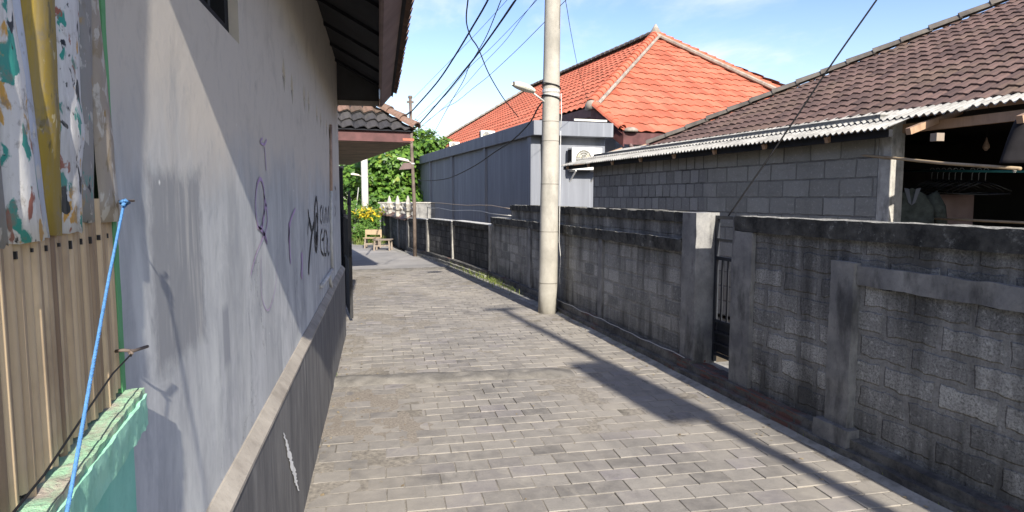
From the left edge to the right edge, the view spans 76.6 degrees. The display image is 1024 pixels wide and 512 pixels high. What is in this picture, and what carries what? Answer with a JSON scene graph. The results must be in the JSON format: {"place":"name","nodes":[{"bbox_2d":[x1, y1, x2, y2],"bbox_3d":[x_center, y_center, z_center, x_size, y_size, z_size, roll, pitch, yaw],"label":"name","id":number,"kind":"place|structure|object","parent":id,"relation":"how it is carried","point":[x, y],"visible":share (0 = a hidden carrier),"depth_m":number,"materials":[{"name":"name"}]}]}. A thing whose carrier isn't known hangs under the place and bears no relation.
{"place":"outdoors","nodes":[
{"label":"outdoors","id":0,"kind":"place"},
{"bbox_2d":[352,242,445,269],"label":"road","id":1,"kind":"structure","parent":0,"point":[383,257],"depth_m":16.75,"materials":[{"name":"concrete"}]},
{"bbox_2d":[344,196,367,230],"bbox_3d":[-6.078,-1.407,23.849,2.053,1.709,2.063,-1,5,-12],"label":"shrub","id":2,"kind":"object","parent":1,"relation":"on","point":[353,205],"visible":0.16,"depth_m":23.69,"materials":[{"name":"green plant"}]},
{"bbox_2d":[351,222,380,243],"bbox_3d":[-5.093,-0.780,22.126,1.285,0.774,1.383,-1,5,-12],"label":"shrub","id":3,"kind":"object","parent":1,"relation":"on","point":[357,233],"visible":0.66,"depth_m":21.93,"materials":[{"name":"green plant"}]},
{"bbox_2d":[351,203,386,242],"bbox_3d":[-5.072,-1.178,22.893,1.198,1.424,1.422,1,5,13],"label":"shrub","id":4,"kind":"object","parent":1,"relation":"on","point":[366,216],"visible":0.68,"depth_m":22.63,"materials":[{"name":"yellow plant"}]},
{"bbox_2d":[352,234,387,244],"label":"undergrowth","id":5,"kind":"object","parent":1,"relation":"on","point":[383,237],"visible":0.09,"depth_m":22.36,"materials":[{"name":"green plant"}]},
{"bbox_2d":[363,230,381,248],"bbox_3d":[-4.402,-0.536,20.468,0.520,0.582,0.340,0,5,0],"label":"bench","id":6,"kind":"object","parent":1,"relation":"on","point":[372,232],"visible":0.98,"depth_m":20.58,"materials":[{"name":"brown wood"}]},
{"bbox_2d":[337,104,420,164],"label":"tiled house","id":7,"kind":"structure","parent":1,"relation":"on","point":[366,132],"depth_m":10.74,"materials":[{"name":"tile"}]},
{"bbox_2d":[372,239,392,250],"bbox_3d":[-3.908,-0.343,19.657,0.550,0.342,0.435,0,5,0],"label":"table","id":8,"kind":"object","parent":1,"relation":"on","point":[376,241],"visible":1,"depth_m":19.47,"materials":[{"name":"beige wood"}]},
{"bbox_2d":[397,95,416,255],"bbox_3d":[-2.836,-2.124,17.415,0.503,4.290,0.304,-1,5,-12],"label":"utility pole","id":9,"kind":"object","parent":1,"relation":"on","point":[406,166],"visible":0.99,"depth_m":17.41,"materials":[{"name":"metal"}]},
{"bbox_2d":[345,203,729,361],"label":"ground","id":10,"kind":"structure","parent":0,"point":[719,359],"depth_m":8.87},
{"bbox_2d":[105,0,413,511],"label":"plastered house","id":11,"kind":"structure","parent":10,"relation":"on","point":[224,113],"depth_m":2.01,"materials":[{"name":"paint"}]},
{"bbox_2d":[199,0,228,32],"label":"window","id":12,"kind":"structure","parent":11,"relation":"in","point":[218,8],"depth_m":2.06,"materials":[{"name":"black glass"}]},
{"bbox_2d":[343,164,358,206],"bbox_3d":[-9.388,-4.061,31.530,6.387,5.625,4.355,-1,5,-12],"label":"tree","id":13,"kind":"object","parent":10,"relation":"on","point":[345,194],"visible":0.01,"depth_m":31.69,"materials":[{"name":"green plant"}]},
{"bbox_2d":[351,159,368,229],"bbox_3d":[-6.269,-4.066,26.615,0.699,6.500,0.469,-1,5,-12],"label":"utility pole","id":14,"kind":"object","parent":10,"relation":"on","point":[364,183],"visible":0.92,"depth_m":26.57,"materials":[{"name":"white concrete"}]},
{"bbox_2d":[343,153,384,224],"bbox_3d":[-8.159,-4.630,39.007,9.366,5.813,5.634,-1,5,-12],"label":"tree","id":15,"kind":"object","parent":10,"relation":"on","point":[354,196],"depth_m":37.67,"materials":[{"name":"green plant"}]},
{"bbox_2d":[339,125,447,220],"bbox_3d":[-5.161,-3.678,30.479,6.027,5.045,4.177,-1,5,-12],"label":"tree","id":16,"kind":"object","parent":10,"relation":"on","point":[387,177],"visible":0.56,"depth_m":29.17,"materials":[{"name":"green plant"}]},
{"bbox_2d":[378,210,411,249],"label":"block wall","id":17,"kind":"structure","parent":10,"relation":"on","point":[396,229],"depth_m":20.73,"materials":[{"name":"concrete"}]},
{"bbox_2d":[382,196,394,213],"bbox_3d":[-4.320,-1.799,22.870,0.378,0.660,0.378,3,6,33],"label":"stone finial","id":18,"kind":"object","parent":17,"relation":"on","point":[389,202],"visible":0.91,"depth_m":22.79,"materials":[{"name":"grey stone"}]},
{"bbox_2d":[390,195,403,215],"bbox_3d":[-3.615,-1.587,20.523,0.378,0.660,0.378,3,6,33],"label":"stone finial","id":19,"kind":"object","parent":17,"relation":"on","point":[397,204],"visible":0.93,"depth_m":20.45,"materials":[{"name":"grey stone"}]},
{"bbox_2d":[400,196,412,217],"bbox_3d":[-3.031,-1.443,18.935,0.378,0.660,0.378,3,6,33],"label":"stone finial","id":20,"kind":"object","parent":17,"relation":"on","point":[407,209],"visible":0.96,"depth_m":18.86,"materials":[{"name":"grey stone"}]},
{"bbox_2d":[378,202,434,227],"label":"block wall","id":21,"kind":"structure","parent":10,"relation":"on","point":[423,210],"depth_m":27.13,"materials":[{"name":"grey concrete"}]},
{"bbox_2d":[428,207,510,215],"bbox_3d":[-1.806,-1.565,22.078,0.027,0.116,11.182,-2,5,-19],"label":"wire","id":22,"kind":"object","parent":21,"relation":"attached to","point":[474,210],"visible":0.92,"depth_m":20.22,"materials":[{"name":"grey metal"}]},
{"bbox_2d":[429,202,509,208],"bbox_3d":[-1.725,-1.710,21.826,0.027,0.116,10.680,-2,5,-19],"label":"wire","id":23,"kind":"object","parent":21,"relation":"attached to","point":[473,205],"visible":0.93,"depth_m":20.05,"materials":[{"name":"black metal"}]},
{"bbox_2d":[404,218,428,256],"bbox_3d":[-2.580,-0.509,18.081,0.369,1.078,1.578,-3,6,-28],"label":"block fence","id":24,"kind":"object","parent":10,"relation":"on","point":[422,226],"visible":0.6,"depth_m":17.88,"materials":[{"name":"white concrete"}]},
{"bbox_2d":[411,119,452,190],"bbox_3d":[-4.276,-4.329,34.059,4.732,5.695,3.070,-1,5,-12],"label":"tree","id":25,"kind":"object","parent":10,"relation":"on","point":[444,138],"visible":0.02,"depth_m":33.72,"materials":[{"name":"green plant"}]},
{"bbox_2d":[424,218,453,264],"bbox_3d":[-1.775,-0.368,16.352,0.370,1.106,2.175,-2,6,-23],"label":"block fence","id":26,"kind":"object","parent":10,"relation":"on","point":[441,240],"visible":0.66,"depth_m":16.26,"materials":[{"name":"white concrete"}]},
{"bbox_2d":[448,220,490,277],"bbox_3d":[-0.861,-0.170,14.043,0.372,1.125,2.781,-2,6,-21],"label":"block fence","id":27,"kind":"object","parent":10,"relation":"on","point":[472,246],"visible":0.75,"depth_m":13.88,"materials":[{"name":"white concrete"}]},
{"bbox_2d":[415,119,612,222],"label":"grey building","id":28,"kind":"structure","parent":10,"relation":"on","point":[508,175],"depth_m":18.35,"materials":[{"name":"paint"}]},
{"bbox_2d":[448,142,459,146],"bbox_3d":[-2.337,-4.298,26.026,0.415,0.535,0.312,-2,5,-19],"label":"air conditioner","id":29,"kind":"object","parent":28,"relation":"on","point":[452,143],"visible":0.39,"depth_m":25.85,"materials":[{"name":"white plastic"}]},
{"bbox_2d":[479,130,494,136],"bbox_3d":[-0.842,-3.903,21.663,0.498,0.535,0.312,-2,5,-19],"label":"air conditioner","id":30,"kind":"object","parent":28,"relation":"on","point":[482,133],"visible":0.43,"depth_m":21.48,"materials":[{"name":"white plastic"}]},
{"bbox_2d":[568,147,601,181],"bbox_3d":[1.795,-2.272,16.287,0.830,0.862,0.446,-2,5,-19],"label":"air conditioner","id":31,"kind":"object","parent":28,"relation":"attached to","point":[576,154],"visible":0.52,"depth_m":16.05,"materials":[{"name":"white metal"}]},
{"bbox_2d":[487,205,719,370],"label":"block wall","id":32,"kind":"structure","parent":10,"relation":"on","point":[647,274],"depth_m":7.07,"materials":[{"name":"concrete"}]},
{"bbox_2d":[557,299,684,357],"bbox_3d":[1.057,0.751,7.615,0.012,0.029,3.714,-1,5,-15],"label":"pipe","id":33,"kind":"object","parent":32,"relation":"on","point":[624,330],"visible":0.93,"depth_m":6.95,"materials":[{"name":"metal"}]},
{"bbox_2d":[444,24,784,152],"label":"red roofed house","id":34,"kind":"structure","parent":10,"relation":"on","point":[655,81],"depth_m":20.76,"materials":[{"name":"tile"}]},
{"bbox_2d":[565,1,586,97],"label":"cable","id":35,"kind":"object","parent":34,"relation":"attached to","point":[573,45],"visible":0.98,"depth_m":11.16,"materials":[{"name":"rubber"}]},
{"bbox_2d":[381,242,952,511],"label":"gutter strip","id":36,"kind":"object","parent":10,"relation":"on","point":[915,497],"visible":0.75,"depth_m":4.80,"materials":[{"name":"grey concrete"}]},
{"bbox_2d":[709,361,728,372],"bbox_3d":[1.927,1.041,5.623,0.426,0.120,0.555,-1,5,-15],"label":"doorstep","id":37,"kind":"object","parent":10,"relation":"on","point":[724,365],"visible":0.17,"depth_m":5.76,"materials":[{"name":"grey concrete"}]},
{"bbox_2d":[559,0,1023,316],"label":"block house","id":38,"kind":"structure","parent":10,"relation":"on","point":[926,94],"depth_m":8.02,"materials":[{"name":"grey tile"}]},
{"bbox_2d":[901,188,947,223],"bbox_3d":[4.145,-0.372,6.755,0.666,0.670,0.146,3,6,26],"label":"shirt","id":39,"kind":"object","parent":38,"relation":"hanging from","point":[918,205],"visible":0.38,"depth_m":6.66,"materials":[{"name":"grey fabric"}]},
{"bbox_2d":[861,154,1021,169],"bbox_3d":[3.758,-0.869,5.895,0.045,0.254,1.814,-1,5,-12],"label":"bamboo pole","id":40,"kind":"object","parent":38,"relation":"attached to","point":[952,163],"visible":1,"depth_m":5.66,"materials":[{"name":"beige wood"}]},
{"bbox_2d":[903,170,1023,172],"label":"clothes rail","id":41,"kind":"object","parent":38,"relation":"attached to","point":[1003,171],"visible":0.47,"depth_m":6.55,"materials":[{"name":"grey metal"}]},
{"bbox_2d":[908,168,953,190],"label":"clothes hanger","id":42,"kind":"object","parent":41,"relation":"hanging from","point":[928,181],"visible":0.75,"depth_m":7.16,"materials":[{"name":"black plastic"}]},
{"bbox_2d":[914,168,959,191],"bbox_3d":[4.634,-0.825,7.069,0.430,0.271,0.016,3,6,33],"label":"clothes hanger","id":43,"kind":"object","parent":41,"relation":"hanging from","point":[937,179],"visible":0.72,"depth_m":7.07,"materials":[{"name":"black plastic"}]},
{"bbox_2d":[920,168,965,191],"bbox_3d":[4.639,-0.813,6.981,0.430,0.271,0.017,4,6,36],"label":"clothes hanger","id":44,"kind":"object","parent":41,"relation":"hanging from","point":[940,181],"visible":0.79,"depth_m":6.99,"materials":[{"name":"black plastic"}]},
{"bbox_2d":[934,195,973,224],"bbox_3d":[4.743,-0.423,7.011,0.396,0.480,0.024,3,6,26],"label":"towel","id":45,"kind":"object","parent":44,"relation":"hanging from","point":[959,206],"visible":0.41,"depth_m":6.97,"materials":[{"name":"fabric"}]},
{"bbox_2d":[925,168,971,192],"bbox_3d":[4.643,-0.801,6.893,0.430,0.271,0.016,2,6,22],"label":"clothes hanger","id":46,"kind":"object","parent":41,"relation":"hanging from","point":[943,182],"visible":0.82,"depth_m":6.91,"materials":[{"name":"black plastic"}]},
{"bbox_2d":[930,168,978,192],"bbox_3d":[4.647,-0.789,6.806,0.430,0.271,0.016,2,6,25],"label":"clothes hanger","id":47,"kind":"object","parent":41,"relation":"hanging from","point":[953,181],"visible":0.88,"depth_m":6.80,"materials":[{"name":"black plastic"}]},
{"bbox_2d":[936,168,985,193],"bbox_3d":[4.652,-0.777,6.718,0.430,0.271,0.017,3,6,28],"label":"clothes hanger","id":48,"kind":"object","parent":41,"relation":"hanging from","point":[962,181],"visible":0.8,"depth_m":6.71,"materials":[{"name":"black plastic"}]},
{"bbox_2d":[946,168,996,193],"bbox_3d":[4.659,-0.757,6.572,0.430,0.271,0.017,3,6,31],"label":"clothes hanger","id":49,"kind":"object","parent":41,"relation":"hanging from","point":[968,182],"visible":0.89,"depth_m":6.57,"materials":[{"name":"black plastic"}]},
{"bbox_2d":[952,168,1004,193],"bbox_3d":[4.663,-0.745,6.484,0.430,0.271,0.016,4,6,34],"label":"clothes hanger","id":50,"kind":"object","parent":41,"relation":"hanging from","point":[978,180],"visible":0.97,"depth_m":6.48,"materials":[{"name":"black plastic"}]},
{"bbox_2d":[959,168,1011,194],"bbox_3d":[4.667,-0.733,6.396,0.430,0.271,0.016,4,6,37],"label":"clothes hanger","id":51,"kind":"object","parent":41,"relation":"hanging from","point":[985,194],"visible":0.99,"depth_m":6.39,"materials":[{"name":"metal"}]},
{"bbox_2d":[934,217,1023,223],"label":"bamboo pole","id":52,"kind":"object","parent":38,"relation":"attached to","point":[982,220],"visible":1,"depth_m":5.98,"materials":[{"name":"brown wood"}]},
{"bbox_2d":[982,105,989,150],"bbox_3d":[4.708,-1.270,6.423,0.060,0.454,0.060,-1,5,-12],"label":"light bulb","id":53,"kind":"object","parent":38,"relation":"hanging from","point":[986,146],"visible":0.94,"depth_m":6.42,"materials":[{"name":"glass"}]},
{"bbox_2d":[999,120,1023,172],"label":"jacket","id":54,"kind":"object","parent":38,"relation":"hanging from","point":[1013,152],"visible":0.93,"depth_m":5.07,"materials":[{"name":"black fabric"}]},
{"bbox_2d":[668,216,1023,511],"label":"block wall","id":55,"kind":"structure","parent":10,"relation":"on","point":[893,351],"depth_m":3.75,"materials":[{"name":"concrete"}]},
{"bbox_2d":[712,215,732,360],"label":"metal gate","id":56,"kind":"structure","parent":55,"relation":"attached to","point":[720,336],"depth_m":5.74,"materials":[{"name":"black metal"}]},
{"bbox_2d":[304,269,928,511],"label":"paving","id":57,"kind":"structure","parent":0,"point":[651,485],"depth_m":4.32,"materials":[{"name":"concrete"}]},
{"bbox_2d":[321,389,445,442],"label":"sand","id":58,"kind":"structure","parent":57,"relation":"on","point":[411,427],"depth_m":4.64,"materials":[{"name":"grey sand"}]},
{"bbox_2d":[334,368,574,386],"bbox_3d":[-0.513,1.075,5.801,2.174,0.063,0.397,-1,5,-8],"label":"speed bump","id":59,"kind":"object","parent":57,"relation":"on","point":[422,378],"visible":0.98,"depth_m":5.73},
{"bbox_2d":[512,0,561,313],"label":"utility pole","id":60,"kind":"object","parent":57,"relation":"on","point":[548,254],"visible":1,"depth_m":8.77,"materials":[{"name":"concrete"}]},
{"bbox_2d":[412,0,488,109],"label":"cable","id":61,"kind":"object","parent":60,"relation":"attached to","point":[471,28],"visible":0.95,"depth_m":13.73,"materials":[{"name":"rubber"}]},
{"bbox_2d":[415,0,515,127],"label":"cable","id":62,"kind":"object","parent":60,"relation":"attached to","point":[504,16],"visible":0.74,"depth_m":13.12,"materials":[{"name":"rubber"}]},
{"bbox_2d":[432,0,500,135],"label":"cable","id":63,"kind":"object","parent":60,"relation":"attached to","point":[470,64],"visible":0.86,"depth_m":14.42,"materials":[{"name":"rubber"}]},
{"bbox_2d":[434,0,506,76],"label":"cable","id":64,"kind":"object","parent":60,"relation":"attached to","point":[469,40],"visible":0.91,"depth_m":13.23,"materials":[{"name":"rubber"}]},
{"bbox_2d":[417,0,536,120],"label":"cable","id":65,"kind":"object","parent":60,"relation":"attached to","point":[482,55],"visible":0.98,"depth_m":12.27,"materials":[{"name":"rubber"}]},
{"bbox_2d":[421,1,534,125],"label":"cable","id":66,"kind":"object","parent":60,"relation":"attached to","point":[489,57],"visible":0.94,"depth_m":12.18,"materials":[{"name":"rubber"}]},
{"bbox_2d":[421,102,541,180],"bbox_3d":[-1.129,-2.164,14.226,0.180,0.870,11.060,-2,5,-17],"label":"cable","id":67,"kind":"object","parent":60,"relation":"attached to","point":[494,151],"visible":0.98,"depth_m":11.49,"materials":[{"name":"rubber"}]},
{"bbox_2d":[466,0,518,117],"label":"cable","id":68,"kind":"object","parent":60,"relation":"attached to","point":[482,57],"visible":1,"depth_m":10.61,"materials":[{"name":"rubber"}]},
{"bbox_2d":[420,0,565,127],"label":"cable","id":69,"kind":"object","parent":60,"relation":"attached to","point":[494,70],"visible":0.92,"depth_m":11.31,"materials":[{"name":"rubber"}]},
{"bbox_2d":[319,275,927,507],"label":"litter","id":70,"kind":"object","parent":57,"relation":"on","point":[322,494],"visible":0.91,"depth_m":4.77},
{"bbox_2d":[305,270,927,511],"bbox_3d":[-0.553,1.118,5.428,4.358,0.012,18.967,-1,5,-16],"label":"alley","id":71,"kind":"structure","parent":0,"point":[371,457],"depth_m":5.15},
{"bbox_2d":[16,389,148,511],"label":"garden wall","id":72,"kind":"structure","parent":71,"relation":"on","point":[105,480],"depth_m":0.89,"materials":[{"name":"green paint"}]},
{"bbox_2d":[0,0,125,511],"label":"bamboo fence","id":73,"kind":"object","parent":72,"relation":"on","point":[59,209],"visible":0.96,"depth_m":0.78,"materials":[{"name":"brown wood"}]},
{"bbox_2d":[114,345,148,356],"bbox_3d":[-0.639,0.156,1.094,0.030,0.021,0.098,-1,5,-12],"label":"rusty spike","id":74,"kind":"object","parent":73,"relation":"attached to","point":[130,351],"visible":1,"depth_m":1.06,"materials":[{"name":"metal"}]},
{"bbox_2d":[12,354,131,511],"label":"wire","id":75,"kind":"object","parent":74,"relation":"attached to","point":[55,457],"visible":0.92,"depth_m":0.73,"materials":[{"name":"metal"}]},
{"bbox_2d":[339,166,343,266],"bbox_3d":[-2.515,-0.285,9.522,0.130,2.050,0.130,-1,5,-12],"label":"gate post","id":76,"kind":"object","parent":71,"relation":"on","point":[341,168],"visible":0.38,"depth_m":9.44,"materials":[{"name":"black metal"}]},
{"bbox_2d":[343,190,352,318],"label":"iron gate","id":77,"kind":"structure","parent":76,"relation":"attached to","point":[347,238],"depth_m":8.63,"materials":[{"name":"black metal"}]},
{"bbox_2d":[352,267,452,272],"bbox_3d":[-2.547,0.302,14.345,2.534,0.060,0.625,-2,5,-18],"label":"speed bump","id":78,"kind":"object","parent":71,"relation":"on","point":[396,269],"visible":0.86,"depth_m":14.22},
{"bbox_2d":[343,0,1009,199],"label":"sky","id":79,"kind":"structure","parent":0,"point":[783,41],"materials":[{"name":"blue"}]},
{"bbox_2d":[728,0,876,215],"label":"cable","id":80,"kind":"object","parent":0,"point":[856,28],"visible":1,"depth_m":5.15,"materials":[{"name":"rubber"}]},
{"bbox_3d":[-0.640,-0.090,1.057,0.032,0.005,0.053,-1,5,-12],"label":"nail","id":81,"kind":"object","parent":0,"visible":0},
{"bbox_2d":[65,199,130,511],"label":"rope","id":82,"kind":"object","parent":81,"relation":"hanging from","point":[123,203],"visible":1,"depth_m":0.74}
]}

